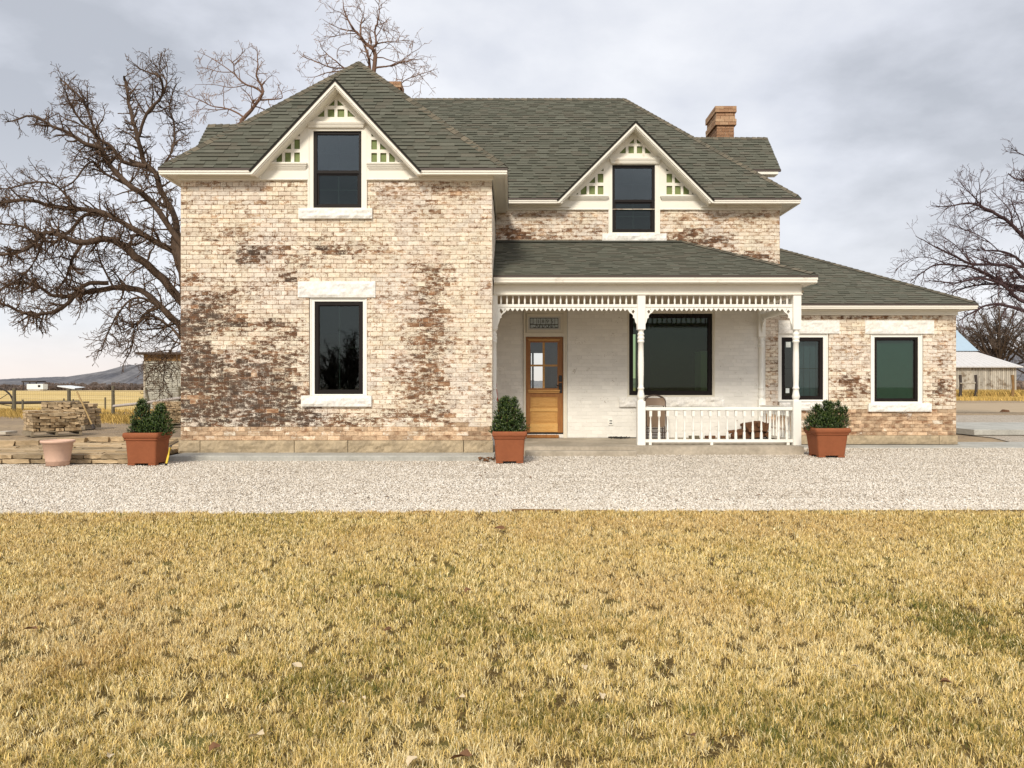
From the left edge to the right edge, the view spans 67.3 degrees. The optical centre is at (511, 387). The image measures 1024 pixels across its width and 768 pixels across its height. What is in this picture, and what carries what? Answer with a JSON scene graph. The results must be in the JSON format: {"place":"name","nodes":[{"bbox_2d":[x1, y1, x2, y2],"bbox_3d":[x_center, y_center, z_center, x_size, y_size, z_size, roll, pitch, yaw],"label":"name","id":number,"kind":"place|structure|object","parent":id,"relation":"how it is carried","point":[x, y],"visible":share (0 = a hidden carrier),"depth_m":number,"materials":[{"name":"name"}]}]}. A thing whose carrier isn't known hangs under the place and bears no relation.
{"place":"outdoors","nodes":[
{"label":"outdoors","id":0,"kind":"place"},
{"bbox_2d":[0,391,151,411],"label":"field","id":1,"kind":"structure","parent":0,"point":[122,397],"depth_m":98.03,"materials":[{"name":"yellow plant"}]},
{"bbox_2d":[27,384,47,390],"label":"trailer","id":2,"kind":"object","parent":1,"relation":"on","point":[37,387],"visible":1,"depth_m":290.00,"materials":[{"name":"white metal"}]},
{"bbox_2d":[0,388,78,407],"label":"irrigation wheel line","id":3,"kind":"object","parent":1,"relation":"on","point":[17,402],"visible":0.45,"depth_m":41.94,"materials":[{"name":"grey metal"}]},
{"bbox_2d":[0,350,531,385],"bbox_3d":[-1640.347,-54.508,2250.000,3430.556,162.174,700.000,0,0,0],"label":"hills","id":4,"kind":"structure","parent":0,"point":[129,374],"depth_m":2255.84,"materials":[{"name":"grey"}]},
{"bbox_2d":[169,452,494,460],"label":"path","id":5,"kind":"structure","parent":0,"point":[294,456],"depth_m":13.66,"materials":[{"name":"grey concrete"}]},
{"bbox_2d":[0,447,1023,513],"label":"gravel","id":6,"kind":"structure","parent":0,"point":[446,503],"depth_m":10.20,"materials":[{"name":"beige gravel"}]},
{"bbox_2d":[0,507,1023,767],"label":"lawn","id":7,"kind":"structure","parent":0,"point":[612,664],"depth_m":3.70,"materials":[{"name":"yellow plant"}]},
{"bbox_2d":[206,742,219,753],"bbox_3d":[-1.046,1.258,2.684,0.035,0.013,0.059,4,16,29],"label":"dead leaf","id":8,"kind":"object","parent":7,"relation":"on","point":[213,745],"visible":1,"depth_m":2.70,"materials":[{"name":"brown plant"}]},
{"bbox_2d":[248,729,263,736],"bbox_3d":[-0.929,1.258,2.794,0.068,0.015,0.040,-16,-8,2],"label":"dead leaf","id":9,"kind":"object","parent":7,"relation":"on","point":[260,732],"visible":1,"depth_m":2.79,"materials":[{"name":"beige plant"}]},
{"bbox_2d":[292,662,301,666],"bbox_3d":[-0.975,1.258,3.493,0.057,0.012,0.034,10,15,23],"label":"dead leaf","id":10,"kind":"object","parent":7,"relation":"on","point":[297,664],"visible":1,"depth_m":3.49,"materials":[{"name":"beige plant"}]},
{"bbox_2d":[406,756,416,766],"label":"dead leaf","id":11,"kind":"object","parent":7,"relation":"on","point":[410,758],"visible":1,"depth_m":2.60,"materials":[{"name":"beige plant"}]},
{"bbox_2d":[450,748,471,758],"bbox_3d":[-0.177,1.257,2.632,0.082,0.018,0.048,-10,-8,-6],"label":"dead leaf","id":12,"kind":"object","parent":7,"relation":"on","point":[466,752],"visible":1,"depth_m":2.63,"materials":[{"name":"brown plant"}]},
{"bbox_2d":[413,509,609,512],"bbox_3d":[0.022,1.303,8.052,2.111,0.054,0.071,0,0,-2],"label":"lawn edging","id":13,"kind":"object","parent":7,"relation":"on","point":[559,510],"visible":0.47,"depth_m":8.06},
{"bbox_2d":[939,677,951,682],"bbox_3d":[1.851,1.256,3.295,0.067,0.015,0.039,3,-4,-10],"label":"dead leaf","id":14,"kind":"object","parent":7,"relation":"on","point":[945,679],"visible":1,"depth_m":3.30,"materials":[{"name":"brown plant"}]},
{"bbox_2d":[0,388,1023,459],"bbox_3d":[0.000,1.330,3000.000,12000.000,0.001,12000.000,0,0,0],"label":"ground","id":15,"kind":"structure","parent":0,"point":[105,429],"depth_m":22.59,"materials":[{"name":"soil"}]},
{"bbox_2d":[0,431,16,433],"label":"plank","id":16,"kind":"object","parent":15,"relation":"on","point":[7,432],"visible":1,"depth_m":21.02,"materials":[{"name":"beige wood"}]},
{"bbox_2d":[21,381,45,389],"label":"hay shelter","id":17,"kind":"object","parent":15,"relation":"on","point":[31,381],"visible":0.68,"depth_m":310.20,"materials":[{"name":"grey metal"}]},
{"bbox_2d":[22,410,81,436],"bbox_3d":[-12.545,0.961,20.985,1.208,0.678,1.238,0,0,-43],"label":"stone pallet","id":18,"kind":"object","parent":15,"relation":"on","point":[54,422],"visible":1,"depth_m":20.62,"materials":[{"name":"beige stone"}]},
{"bbox_2d":[57,385,82,389],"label":"long shed","id":19,"kind":"structure","parent":15,"relation":"on","point":[71,387],"depth_m":311.09,"materials":[{"name":"white metal"}]},
{"bbox_2d":[40,401,100,429],"bbox_3d":[-13.761,0.872,24.009,1.379,0.857,1.063,0,0,0],"label":"stone pallet","id":20,"kind":"object","parent":15,"relation":"on","point":[94,411],"visible":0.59,"depth_m":23.59,"materials":[{"name":"beige stone"}]},
{"bbox_2d":[0,384,142,389],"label":"trees","id":21,"kind":"object","parent":15,"relation":"on","point":[87,387],"visible":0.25,"depth_m":336.98,"materials":[{"name":"plant"}]},
{"bbox_2d":[0,407,152,424],"bbox_3d":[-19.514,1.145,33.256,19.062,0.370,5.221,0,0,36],"label":"dry weeds","id":22,"kind":"object","parent":15,"relation":"on","point":[117,418],"visible":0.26,"depth_m":30.58,"materials":[{"name":"yellow plant"}]},
{"bbox_2d":[76,391,94,429],"bbox_3d":[-13.008,0.708,23.477,0.679,1.162,0.100,0,0,15],"label":"pole","id":23,"kind":"object","parent":15,"relation":"on","point":[92,426],"visible":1,"depth_m":23.43,"materials":[{"name":"brown wood"}]},
{"bbox_2d":[43,381,142,385],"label":"trees","id":24,"kind":"object","parent":15,"relation":"on","point":[90,384],"visible":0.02,"depth_m":445.77,"materials":[{"name":"brown plant"}]},
{"bbox_2d":[10,386,180,414],"bbox_3d":[-19.685,0.670,33.384,20.197,1.462,0.807,0,0,36],"label":"wire fence","id":25,"kind":"object","parent":15,"relation":"on","point":[14,394],"visible":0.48,"depth_m":30.80,"materials":[{"name":"wood"}]},
{"bbox_2d":[112,397,180,406],"bbox_3d":[-13.701,0.559,28.689,5.744,0.500,0.267,0,0,40],"label":"rail pole","id":26,"kind":"object","parent":25,"relation":"attached to","point":[148,402],"visible":0.55,"depth_m":28.24,"materials":[{"name":"grey wood"}]},
{"bbox_2d":[0,47,198,407],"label":"elm tree","id":27,"kind":"object","parent":15,"relation":"on","point":[98,149],"visible":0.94,"depth_m":18.66,"materials":[{"name":"brown plant"}]},
{"bbox_2d":[136,352,180,408],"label":"shed","id":28,"kind":"structure","parent":15,"relation":"on","point":[174,391],"depth_m":45.99,"materials":[{"name":"brown metal"}]},
{"bbox_2d":[151,401,180,426],"bbox_3d":[-11.239,0.880,25.724,1.074,0.840,1.331,0,0,0],"label":"stone pallet","id":29,"kind":"object","parent":15,"relation":"on","point":[174,410],"visible":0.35,"depth_m":25.14,"materials":[{"name":"beige stone"}]},
{"bbox_2d":[179,40,295,124],"bbox_3d":[-13.101,-5.883,35.995,6.024,20.555,2.710,0,0,0],"label":"bare tree","id":30,"kind":"object","parent":15,"relation":"on","point":[250,110],"visible":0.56,"depth_m":35.95,"materials":[{"name":"beige plant"}]},
{"bbox_2d":[293,0,438,97],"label":"bare tree","id":31,"kind":"object","parent":15,"relation":"on","point":[375,57],"visible":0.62,"depth_m":35.96,"materials":[{"name":"beige plant"}]},
{"bbox_2d":[0,415,1023,513],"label":"gravel drive","id":32,"kind":"structure","parent":15,"relation":"on","point":[994,418],"depth_m":11.56,"materials":[{"name":"beige gravel"}]},
{"bbox_2d":[40,439,75,465],"bbox_3d":[-7.546,1.089,12.781,0.514,0.422,0.514,0,0,0],"label":"round planter","id":33,"kind":"object","parent":32,"relation":"on","point":[57,452],"visible":1,"depth_m":12.62,"materials":[{"name":"ceramic"}]},
{"bbox_2d":[0,436,180,463],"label":"flagstone terrace","id":34,"kind":"structure","parent":32,"relation":"on","point":[107,449],"depth_m":13.85,"materials":[{"name":"beige stone"}]},
{"bbox_2d":[122,431,172,464],"bbox_3d":[-6.158,1.028,13.013,0.600,0.545,0.600,0,0,0],"label":"terracotta planter","id":35,"kind":"object","parent":32,"relation":"on","point":[150,448],"visible":0.82,"depth_m":12.77,"materials":[{"name":"ceramic"}]},
{"bbox_2d":[125,397,177,435],"bbox_3d":[-6.096,0.500,13.030,0.828,0.673,0.597,0,0,0],"label":"boxwood shrub","id":36,"kind":"object","parent":35,"relation":"on","point":[155,420],"visible":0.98,"depth_m":12.94,"materials":[{"name":"green plant"}]},
{"bbox_2d":[165,439,177,465],"bbox_3d":[-5.702,1.082,12.857,0.106,0.448,0.259,0,0,31],"label":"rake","id":37,"kind":"object","parent":32,"relation":"on","point":[170,446],"visible":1,"depth_m":12.84,"materials":[{"name":"yellow metal"}]},
{"bbox_2d":[492,430,526,462],"bbox_3d":[-0.041,1.028,13.374,0.600,0.545,0.600,0,0,0],"label":"terracotta planter","id":38,"kind":"object","parent":32,"relation":"on","point":[509,446],"visible":0.91,"depth_m":13.12,"materials":[{"name":"ceramic"}]},
{"bbox_2d":[488,395,529,433],"bbox_3d":[-0.066,0.486,13.372,0.678,0.700,0.583,0,0,34],"label":"boxwood shrub","id":39,"kind":"object","parent":38,"relation":"on","point":[508,421],"visible":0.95,"depth_m":13.31,"materials":[{"name":"green plant"}]},
{"bbox_2d":[803,426,850,456],"bbox_3d":[5.922,1.028,14.481,0.660,0.545,0.660,0,0,0],"label":"terracotta planter","id":40,"kind":"object","parent":32,"relation":"on","point":[823,442],"visible":0.9,"depth_m":14.22,"materials":[{"name":"ceramic"}]},
{"bbox_2d":[802,399,850,430],"bbox_3d":[5.909,0.525,14.477,0.738,0.625,0.694,0,0,-42],"label":"boxwood shrub","id":41,"kind":"object","parent":40,"relation":"on","point":[826,416],"visible":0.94,"depth_m":14.43,"materials":[{"name":"green plant"}]},
{"bbox_2d":[956,422,1023,434],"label":"concrete pad","id":42,"kind":"object","parent":32,"relation":"on","point":[992,428],"visible":0.62,"depth_m":21.44,"materials":[{"name":"grey concrete"}]},
{"bbox_2d":[158,61,978,456],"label":"house","id":43,"kind":"structure","parent":15,"relation":"on","point":[372,261],"depth_m":15.25,"materials":[{"name":"brick"}]},
{"bbox_2d":[298,128,372,218],"bbox_3d":[-3.293,-3.994,14.417,1.373,1.698,0.245,0,0,0],"label":"window","id":44,"kind":"structure","parent":43,"relation":"in","point":[315,210],"depth_m":14.36,"materials":[{"name":"white wood"}]},
{"bbox_2d":[298,281,375,406],"bbox_3d":[-3.275,-0.809,14.417,1.448,2.337,0.246,0,0,0],"label":"window","id":45,"kind":"structure","parent":43,"relation":"in","point":[320,293],"depth_m":14.40,"materials":[{"name":"white metal"}]},
{"bbox_2d":[526,337,562,437],"bbox_3d":[0.736,0.002,17.398,0.841,2.282,0.195,0,0,0],"label":"door","id":46,"kind":"structure","parent":43,"relation":"in","point":[544,406],"depth_m":17.45,"materials":[{"name":"orange wood"}]},
{"bbox_2d":[608,436,635,438],"bbox_3d":[2.510,1.119,17.164,0.725,0.043,0.224,0,0,0],"label":"cable","id":47,"kind":"object","parent":43,"relation":"on","point":[611,437],"visible":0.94,"depth_m":17.10,"materials":[{"name":"black metal"}]},
{"bbox_2d":[602,164,666,240],"bbox_3d":[2.761,-4.166,17.438,1.450,1.746,0.245,0,0,0],"label":"window","id":48,"kind":"structure","parent":43,"relation":"in","point":[652,234],"depth_m":17.38,"materials":[{"name":"white wood"}]},
{"bbox_2d":[644,395,663,438],"bbox_3d":[3.119,0.655,16.917,0.475,0.985,0.180,0,0,0],"label":"folding chair","id":49,"kind":"object","parent":43,"relation":"on","point":[646,424],"visible":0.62,"depth_m":16.90,"materials":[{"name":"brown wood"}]},
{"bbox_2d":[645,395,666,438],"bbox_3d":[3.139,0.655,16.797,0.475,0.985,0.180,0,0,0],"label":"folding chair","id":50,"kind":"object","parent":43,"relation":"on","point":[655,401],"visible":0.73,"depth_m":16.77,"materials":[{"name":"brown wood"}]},
{"bbox_2d":[619,312,723,406],"bbox_3d":[3.607,-0.634,17.438,2.368,2.151,0.244,0,0,0],"label":"window","id":51,"kind":"structure","parent":43,"relation":"in","point":[707,398],"depth_m":17.42,"materials":[{"name":"white metal"}]},
{"bbox_2d":[728,421,772,438],"bbox_3d":[5.277,0.947,17.016,0.980,0.412,0.499,0,0,0],"label":"firewood pile","id":52,"kind":"object","parent":43,"relation":"on","point":[748,427],"visible":0.72,"depth_m":16.89,"materials":[{"name":"brown wood"}]},
{"bbox_2d":[778,320,839,409],"bbox_3d":[6.712,-0.495,17.477,1.378,2.030,0.326,0,0,0],"label":"window","id":53,"kind":"structure","parent":43,"relation":"in","point":[816,332],"depth_m":17.45,"materials":[{"name":"white wood"}]},
{"bbox_2d":[865,320,933,411],"bbox_3d":[8.760,-0.480,17.443,1.559,2.060,0.254,0,0,0],"label":"window","id":54,"kind":"structure","parent":43,"relation":"in","point":[896,345],"depth_m":17.45,"materials":[{"name":"white wood"}]},
{"bbox_2d":[887,139,1023,333],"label":"cottonwood tree","id":55,"kind":"object","parent":15,"relation":"on","point":[998,281],"visible":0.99,"depth_m":33.78,"materials":[{"name":"brown plant"}]},
{"bbox_2d":[1016,380,1023,390],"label":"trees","id":56,"kind":"object","parent":15,"relation":"on","point":[1019,385],"visible":0.03,"depth_m":244.94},
{"bbox_2d":[0,0,1023,380],"label":"sky","id":57,"kind":"structure","parent":0,"point":[865,109],"materials":[{"name":"grey"}]},
{"bbox_2d":[531,351,1023,387],"bbox_3d":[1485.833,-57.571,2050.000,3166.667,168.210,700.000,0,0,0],"label":"hills","id":58,"kind":"structure","parent":0,"point":[538,384],"depth_m":2210.42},
{"bbox_2d":[799,442,1023,448],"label":"path","id":59,"kind":"structure","parent":0,"point":[983,445],"depth_m":16.79,"materials":[{"name":"grey concrete"}]},
{"bbox_2d":[956,330,977,351],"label":"tall barn","id":60,"kind":"structure","parent":0,"point":[963,344],"depth_m":125.54,"materials":[{"name":"blue metal"}]},
{"bbox_2d":[956,403,1023,412],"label":"dirt road","id":61,"kind":"structure","parent":0,"point":[986,407],"depth_m":49.95,"materials":[{"name":"beige soil"}]},
{"label":"pasture","id":62,"kind":"structure","parent":0,"visible":0},
{"bbox_2d":[956,319,986,351],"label":"brush tree","id":63,"kind":"object","parent":62,"relation":"on","point":[957,329],"visible":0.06,"depth_m":160.56,"materials":[{"name":"brown plant"}]},
{"bbox_2d":[959,375,1014,396],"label":"corral gate posts","id":64,"kind":"object","parent":62,"relation":"on","point":[976,385],"visible":0.78,"depth_m":99.85,"materials":[{"name":"wood"}]},
{"bbox_2d":[956,352,1022,390],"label":"barn","id":65,"kind":"structure","parent":62,"relation":"on","point":[991,372],"depth_m":110.01,"materials":[{"name":"metal"}]},
{"bbox_2d":[956,389,1023,396],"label":"dry weeds","id":66,"kind":"object","parent":62,"relation":"on","point":[989,393],"visible":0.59,"depth_m":101.44,"materials":[{"name":"yellow plant"}]},
{"bbox_2d":[956,292,1023,367],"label":"brush tree","id":67,"kind":"object","parent":62,"relation":"on","point":[995,351],"visible":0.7,"depth_m":149.27,"materials":[{"name":"brown plant"}]},
{"bbox_2d":[956,395,1023,400],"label":"dry weeds","id":68,"kind":"object","parent":62,"relation":"on","point":[992,398],"visible":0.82,"depth_m":77.00,"materials":[{"name":"yellow plant"}]},
{"bbox_2d":[987,304,1023,382],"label":"brush tree","id":69,"kind":"object","parent":62,"relation":"on","point":[1016,344],"visible":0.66,"depth_m":144.91,"materials":[{"name":"brown plant"}]}
]}

